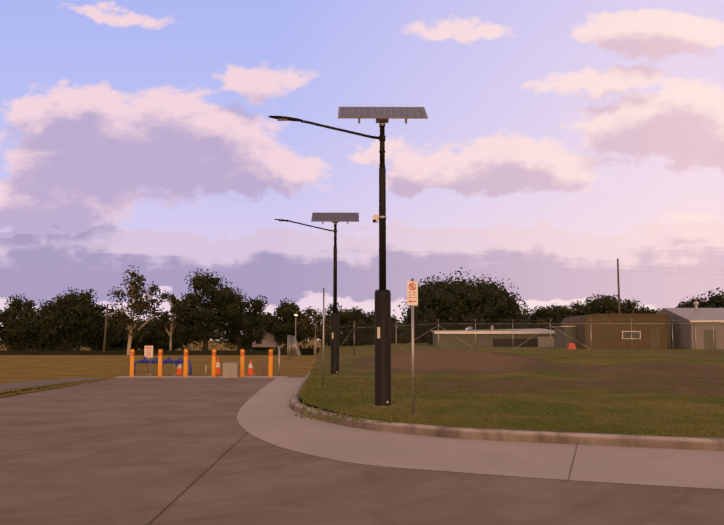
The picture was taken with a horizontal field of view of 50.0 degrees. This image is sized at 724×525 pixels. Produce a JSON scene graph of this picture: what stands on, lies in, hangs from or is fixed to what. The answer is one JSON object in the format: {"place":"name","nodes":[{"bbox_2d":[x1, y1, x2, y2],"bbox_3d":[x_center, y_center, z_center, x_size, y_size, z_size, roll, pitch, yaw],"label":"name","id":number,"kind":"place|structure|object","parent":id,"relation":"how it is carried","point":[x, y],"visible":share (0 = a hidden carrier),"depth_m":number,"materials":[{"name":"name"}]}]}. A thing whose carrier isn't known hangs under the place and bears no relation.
{"place":"outdoors","nodes":[
{"label":"outdoors","id":0,"kind":"place"},
{"bbox_2d":[0,377,102,394],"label":"side path","id":1,"kind":"structure","parent":0,"point":[9,386],"depth_m":26.83,"materials":[{"name":"grey concrete"}]},
{"bbox_2d":[0,340,322,396],"bbox_3d":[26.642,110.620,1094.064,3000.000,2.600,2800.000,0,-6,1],"label":"ground grass","id":2,"kind":"structure","parent":0,"point":[19,368],"depth_m":45.17,"materials":[{"name":"green plant"}]},
{"bbox_2d":[0,294,51,349],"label":"dense tree","id":3,"kind":"object","parent":2,"relation":"on","point":[17,332],"visible":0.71,"depth_m":124.23,"materials":[{"name":"green plant"}]},
{"bbox_2d":[0,309,67,349],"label":"dense tree","id":4,"kind":"object","parent":2,"relation":"on","point":[39,346],"visible":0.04,"depth_m":161.86,"materials":[{"name":"green plant"}]},
{"bbox_2d":[26,287,103,349],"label":"dense tree","id":5,"kind":"object","parent":2,"relation":"on","point":[57,321],"visible":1,"depth_m":119.05,"materials":[{"name":"green plant"}]},
{"bbox_2d":[79,303,118,349],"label":"dense tree","id":6,"kind":"object","parent":2,"relation":"on","point":[97,342],"visible":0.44,"depth_m":137.93,"materials":[{"name":"green plant"}]},
{"bbox_2d":[102,304,108,352],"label":"utility pole","id":7,"kind":"object","parent":2,"relation":"on","point":[104,340],"visible":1,"depth_m":100.32,"materials":[{"name":"brown"}]},
{"bbox_2d":[85,312,141,349],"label":"dense tree","id":8,"kind":"object","parent":2,"relation":"on","point":[120,342],"visible":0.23,"depth_m":165.48,"materials":[{"name":"green plant"}]},
{"bbox_2d":[99,265,167,354],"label":"gum tree","id":9,"kind":"object","parent":2,"relation":"on","point":[140,305],"visible":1,"depth_m":105.08,"materials":[{"name":"green plant"}]},
{"bbox_2d":[144,346,152,373],"bbox_3d":[-9.473,4.366,34.461,0.380,1.340,0.056,0,-6,1],"label":"warning sign","id":10,"kind":"object","parent":2,"relation":"on","point":[148,351],"visible":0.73,"depth_m":34.47,"materials":[{"name":"grey metal"}]},
{"bbox_2d":[0,347,300,354],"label":"hedge line","id":11,"kind":"object","parent":2,"relation":"on","point":[45,351],"visible":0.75,"depth_m":111.44,"materials":[{"name":"green plant"}]},
{"bbox_2d":[125,315,185,349],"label":"dense tree","id":12,"kind":"object","parent":2,"relation":"on","point":[157,338],"visible":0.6,"depth_m":164.16,"materials":[{"name":"green plant"}]},
{"bbox_2d":[134,357,191,374],"bbox_3d":[-8.614,4.500,33.503,2.545,0.869,0.185,0,-6,1],"label":"blue pipe assembly","id":13,"kind":"object","parent":2,"relation":"on","point":[165,361],"visible":0.9,"depth_m":33.47,"materials":[{"name":"blue metal"}]},
{"bbox_2d":[155,290,184,350],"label":"sparse tree","id":14,"kind":"object","parent":2,"relation":"on","point":[172,298],"visible":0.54,"depth_m":111.98,"materials":[{"name":"green plant"}]},
{"bbox_2d":[176,363,182,374],"bbox_3d":[-7.936,4.563,33.770,0.360,0.605,0.360,0,-6,1],"label":"traffic cone","id":15,"kind":"object","parent":2,"relation":"on","point":[179,369],"visible":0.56,"depth_m":33.68,"materials":[{"name":"orange plastic"}]},
{"bbox_2d":[187,318,202,348],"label":"sparse tree","id":16,"kind":"object","parent":2,"relation":"on","point":[196,324],"visible":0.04,"depth_m":129.88,"materials":[{"name":"green plant"}]},
{"bbox_2d":[166,268,245,349],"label":"dense tree","id":17,"kind":"object","parent":2,"relation":"on","point":[225,303],"visible":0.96,"depth_m":112.70,"materials":[{"name":"green plant"}]},
{"bbox_2d":[216,358,222,374],"bbox_3d":[-6.284,4.511,33.861,0.360,0.725,0.360,0,-6,1],"label":"traffic cone","id":18,"kind":"object","parent":2,"relation":"on","point":[218,371],"visible":0.88,"depth_m":33.78,"materials":[{"name":"orange plastic"}]},
{"bbox_2d":[216,288,269,349],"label":"dense tree","id":19,"kind":"object","parent":2,"relation":"on","point":[250,318],"visible":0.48,"depth_m":121.13,"materials":[{"name":"green plant"}]},
{"bbox_2d":[246,359,254,374],"bbox_3d":[-4.813,4.507,33.511,0.360,0.665,0.360,0,-6,1],"label":"traffic cone","id":20,"kind":"object","parent":2,"relation":"on","point":[250,369],"visible":1,"depth_m":33.42,"materials":[{"name":"orange plastic"}]},
{"bbox_2d":[235,311,281,349],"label":"dense tree","id":21,"kind":"object","parent":2,"relation":"on","point":[255,348],"visible":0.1,"depth_m":148.08,"materials":[{"name":"green plant"}]},
{"bbox_2d":[252,330,278,346],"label":"distant house","id":22,"kind":"structure","parent":2,"relation":"on","point":[268,340],"depth_m":146.67,"materials":[{"name":"grey"}]},
{"bbox_2d":[278,346,279,375],"bbox_3d":[-3.437,4.148,32.200,0.095,1.330,0.095,0,-6,1],"label":"fence end post","id":23,"kind":"object","parent":2,"relation":"on","point":[279,361],"visible":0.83,"depth_m":32.17,"materials":[{"name":"grey metal"}]},
{"bbox_2d":[264,298,310,349],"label":"dense tree","id":24,"kind":"object","parent":2,"relation":"on","point":[281,327],"visible":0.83,"depth_m":139.66,"materials":[{"name":"green plant"}]},
{"bbox_2d":[275,345,319,354],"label":"hedge line","id":25,"kind":"object","parent":2,"relation":"on","point":[307,351],"visible":0.08,"depth_m":148.52,"materials":[{"name":"green plant"}]},
{"bbox_2d":[292,306,332,354],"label":"sparse tree","id":26,"kind":"object","parent":2,"relation":"on","point":[307,328],"visible":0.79,"depth_m":134.38,"materials":[{"name":"green plant"}]},
{"bbox_2d":[287,335,299,360],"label":"road fence","id":27,"kind":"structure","parent":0,"point":[294,345],"depth_m":65.07,"materials":[{"name":"grey metal"}]},
{"bbox_2d":[0,376,723,524],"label":"road slab","id":28,"kind":"structure","parent":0,"point":[130,451],"depth_m":8.33,"materials":[{"name":"concrete"}]},
{"bbox_2d":[111,376,288,377],"bbox_3d":[-6.496,4.630,31.428,7.050,0.001,1.500,0,-6,1],"label":"bollard pad","id":29,"kind":"object","parent":28,"relation":"on","point":[197,377],"visible":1,"depth_m":30.90,"materials":[{"name":"concrete"}]},
{"bbox_2d":[129,349,134,376],"bbox_3d":[-9.332,4.079,31.511,0.227,1.113,0.227,0,-6,1],"label":"bollard","id":30,"kind":"object","parent":29,"relation":"on","point":[132,353],"visible":1,"depth_m":31.45,"materials":[{"name":"orange metal"}]},
{"bbox_2d":[157,349,162,376],"bbox_3d":[-8.186,4.076,31.483,0.227,1.113,0.227,0,-6,1],"label":"bollard","id":31,"kind":"object","parent":29,"relation":"on","point":[160,353],"visible":1,"depth_m":31.42,"materials":[{"name":"orange metal"}]},
{"bbox_2d":[183,349,187,376],"bbox_3d":[-7.144,4.074,31.458,0.227,1.113,0.227,0,-6,1],"label":"bollard","id":32,"kind":"object","parent":29,"relation":"on","point":[185,370],"visible":1,"depth_m":31.40,"materials":[{"name":"orange metal"}]},
{"bbox_2d":[211,349,215,376],"bbox_3d":[-5.998,4.071,31.430,0.227,1.113,0.227,0,-6,1],"label":"bollard","id":33,"kind":"object","parent":29,"relation":"on","point":[213,363],"visible":1,"depth_m":31.36,"materials":[{"name":"orange metal"}]},
{"bbox_2d":[222,362,239,377],"bbox_3d":[-5.223,4.290,30.952,0.640,0.595,0.460,0,-6,1],"label":"service cabinet","id":34,"kind":"object","parent":29,"relation":"on","point":[230,369],"visible":1,"depth_m":30.76,"materials":[{"name":"grey metal"}]},
{"bbox_2d":[240,349,244,376],"bbox_3d":[-4.840,4.068,31.402,0.227,1.113,0.227,0,-6,1],"label":"bollard","id":35,"kind":"object","parent":29,"relation":"on","point":[242,356],"visible":0.98,"depth_m":31.34,"materials":[{"name":"orange metal"}]},
{"bbox_2d":[268,349,272,376],"bbox_3d":[-3.694,4.065,31.374,0.227,1.113,0.227,0,-6,1],"label":"bollard","id":36,"kind":"object","parent":29,"relation":"on","point":[270,367],"visible":1,"depth_m":31.32,"materials":[{"name":"orange metal"}]},
{"bbox_2d":[237,378,723,488],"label":"concrete apron","id":37,"kind":"object","parent":28,"relation":"on","point":[268,409],"visible":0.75,"depth_m":10.41,"materials":[{"name":"grey concrete"}]},
{"bbox_2d":[147,414,577,524],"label":"saw cut joints","id":38,"kind":"object","parent":37,"relation":"on","point":[239,439],"visible":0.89,"depth_m":8.71,"materials":[{"name":"grey"}]},
{"bbox_2d":[290,372,723,450],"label":"kerb","id":39,"kind":"structure","parent":28,"relation":"on","point":[675,442],"depth_m":11.61,"materials":[{"name":"concrete"}]},
{"bbox_2d":[0,0,723,339],"label":"sky","id":40,"kind":"structure","parent":0,"point":[559,142],"materials":[{"name":"blue"}]},
{"bbox_2d":[0,343,723,437],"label":"grass lawn","id":41,"kind":"structure","parent":0,"point":[688,368],"depth_m":22.14,"materials":[{"name":"green plant"}]},
{"bbox_2d":[274,211,358,374],"bbox_3d":[-1.681,1.175,28.466,3.142,6.308,0.753,0,-6,-1],"label":"solar street light","id":42,"kind":"object","parent":41,"relation":"on","point":[335,218],"visible":0.98,"depth_m":28.43,"materials":[{"name":"black"}]},
{"bbox_2d":[322,288,324,384],"bbox_3d":[-1.087,2.163,21.908,0.049,2.911,0.049,0,-6,1],"label":"bare post","id":43,"kind":"object","parent":41,"relation":"on","point":[323,336],"visible":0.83,"depth_m":21.89,"materials":[{"name":"grey metal"}]},
{"bbox_2d":[315,322,354,359],"bbox_3d":[-2.011,5.707,56.149,0.198,2.922,4.425,5,-8,-43],"label":"chain-link fence","id":44,"kind":"object","parent":41,"relation":"on","point":[327,337],"visible":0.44,"depth_m":56.68,"materials":[{"name":"grey metal"}]},
{"bbox_2d":[318,303,365,345],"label":"dense tree","id":45,"kind":"object","parent":41,"relation":"on","point":[354,316],"visible":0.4,"depth_m":139.71,"materials":[{"name":"green plant"}]},
{"bbox_2d":[268,104,427,406],"bbox_3d":[-0.306,-0.139,15.838,3.275,6.574,0.785,0,-6,-1],"label":"solar street light","id":46,"kind":"object","parent":41,"relation":"on","point":[382,116],"visible":1,"depth_m":15.76,"materials":[{"name":"black"}]},
{"bbox_2d":[346,309,394,345],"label":"dense tree","id":47,"kind":"object","parent":41,"relation":"on","point":[369,335],"visible":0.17,"depth_m":145.61,"materials":[{"name":"green plant"}]},
{"bbox_2d":[391,315,414,343],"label":"dense tree","id":48,"kind":"object","parent":41,"relation":"on","point":[402,337],"visible":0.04,"depth_m":149.82,"materials":[{"name":"green plant"}]},
{"bbox_2d":[407,278,417,414],"bbox_3d":[0.927,1.606,14.145,0.199,2.645,0.063,-1,-6,5],"label":"no stopping sign","id":49,"kind":"object","parent":41,"relation":"on","point":[412,292],"visible":0.98,"depth_m":14.20,"materials":[{"name":"grey metal"}]},
{"bbox_2d":[397,322,427,342],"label":"dense tree","id":50,"kind":"object","parent":41,"relation":"on","point":[415,341],"depth_m":156.79,"materials":[{"name":"green plant"}]},
{"bbox_2d":[401,314,432,344],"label":"dense tree","id":51,"kind":"object","parent":41,"relation":"on","point":[422,338],"depth_m":118.21,"materials":[{"name":"green plant"}]},
{"bbox_2d":[392,267,527,339],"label":"dense tree","id":52,"kind":"object","parent":41,"relation":"on","point":[459,305],"visible":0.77,"depth_m":102.49,"materials":[{"name":"green plant"}]},
{"bbox_2d":[431,326,554,346],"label":"low building","id":53,"kind":"structure","parent":41,"relation":"on","point":[488,339],"depth_m":83.20,"materials":[{"name":"silver metal"}]},
{"bbox_2d":[500,310,527,328],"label":"dense tree","id":54,"kind":"object","parent":41,"relation":"on","point":[518,322],"visible":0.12,"depth_m":115.95,"materials":[{"name":"green plant"}]},
{"bbox_2d":[519,305,543,328],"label":"sparse tree","id":55,"kind":"object","parent":41,"relation":"on","point":[527,314],"visible":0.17,"depth_m":132.80,"materials":[{"name":"green plant"}]},
{"bbox_2d":[354,319,723,354],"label":"bank fence","id":56,"kind":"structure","parent":41,"relation":"on","point":[631,323],"depth_m":53.51,"materials":[{"name":"grey metal"}]},
{"bbox_2d":[528,305,571,329],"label":"dense tree","id":57,"kind":"object","parent":41,"relation":"on","point":[538,316],"visible":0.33,"depth_m":125.53,"materials":[{"name":"green plant"}]},
{"bbox_2d":[552,326,576,348],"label":"water tank","id":58,"kind":"object","parent":41,"relation":"on","point":[560,336],"depth_m":68.37,"materials":[{"name":"silver metal"}]},
{"bbox_2d":[548,300,584,325],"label":"sparse tree","id":59,"kind":"object","parent":41,"relation":"on","point":[562,314],"visible":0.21,"depth_m":121.90,"materials":[{"name":"green plant"}]},
{"bbox_2d":[567,343,575,348],"bbox_3d":[17.152,7.093,63.421,0.904,0.981,0.500,0,-6,1],"label":"red water barrier","id":60,"kind":"object","parent":41,"relation":"on","point":[572,346],"depth_m":63.20,"materials":[{"name":"red plastic"}]},
{"bbox_2d":[575,294,632,315],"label":"dense tree","id":61,"kind":"object","parent":41,"relation":"on","point":[605,305],"visible":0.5,"depth_m":118.80,"materials":[{"name":"green plant"}]},
{"bbox_2d":[560,314,670,348],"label":"olive shed","id":62,"kind":"structure","parent":41,"relation":"on","point":[616,335],"depth_m":65.19,"materials":[{"name":"brown metal"}]},
{"bbox_2d":[617,259,620,313],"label":"utility pole","id":63,"kind":"object","parent":41,"relation":"on","point":[619,311],"visible":0.66,"depth_m":94.29,"materials":[{"name":"grey"}]},
{"bbox_2d":[620,298,650,313],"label":"sparse tree","id":64,"kind":"object","parent":41,"relation":"on","point":[631,305],"visible":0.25,"depth_m":125.51,"materials":[{"name":"green plant"}]},
{"bbox_2d":[639,307,659,313],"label":"dense tree","id":65,"kind":"object","parent":41,"relation":"on","point":[654,311],"depth_m":133.63,"materials":[{"name":"green plant"}]},
{"bbox_2d":[675,298,701,307],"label":"dense tree","id":66,"kind":"object","parent":41,"relation":"on","point":[679,304],"depth_m":130.08,"materials":[{"name":"green plant"}]},
{"bbox_2d":[656,301,723,348],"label":"zinc shed","id":67,"kind":"structure","parent":41,"relation":"on","point":[686,337],"depth_m":64.20,"materials":[{"name":"grey metal"}]},
{"bbox_2d":[679,287,723,307],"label":"dense tree","id":68,"kind":"object","parent":41,"relation":"on","point":[716,301],"visible":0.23,"depth_m":110.32,"materials":[{"name":"green plant"}]}
]}

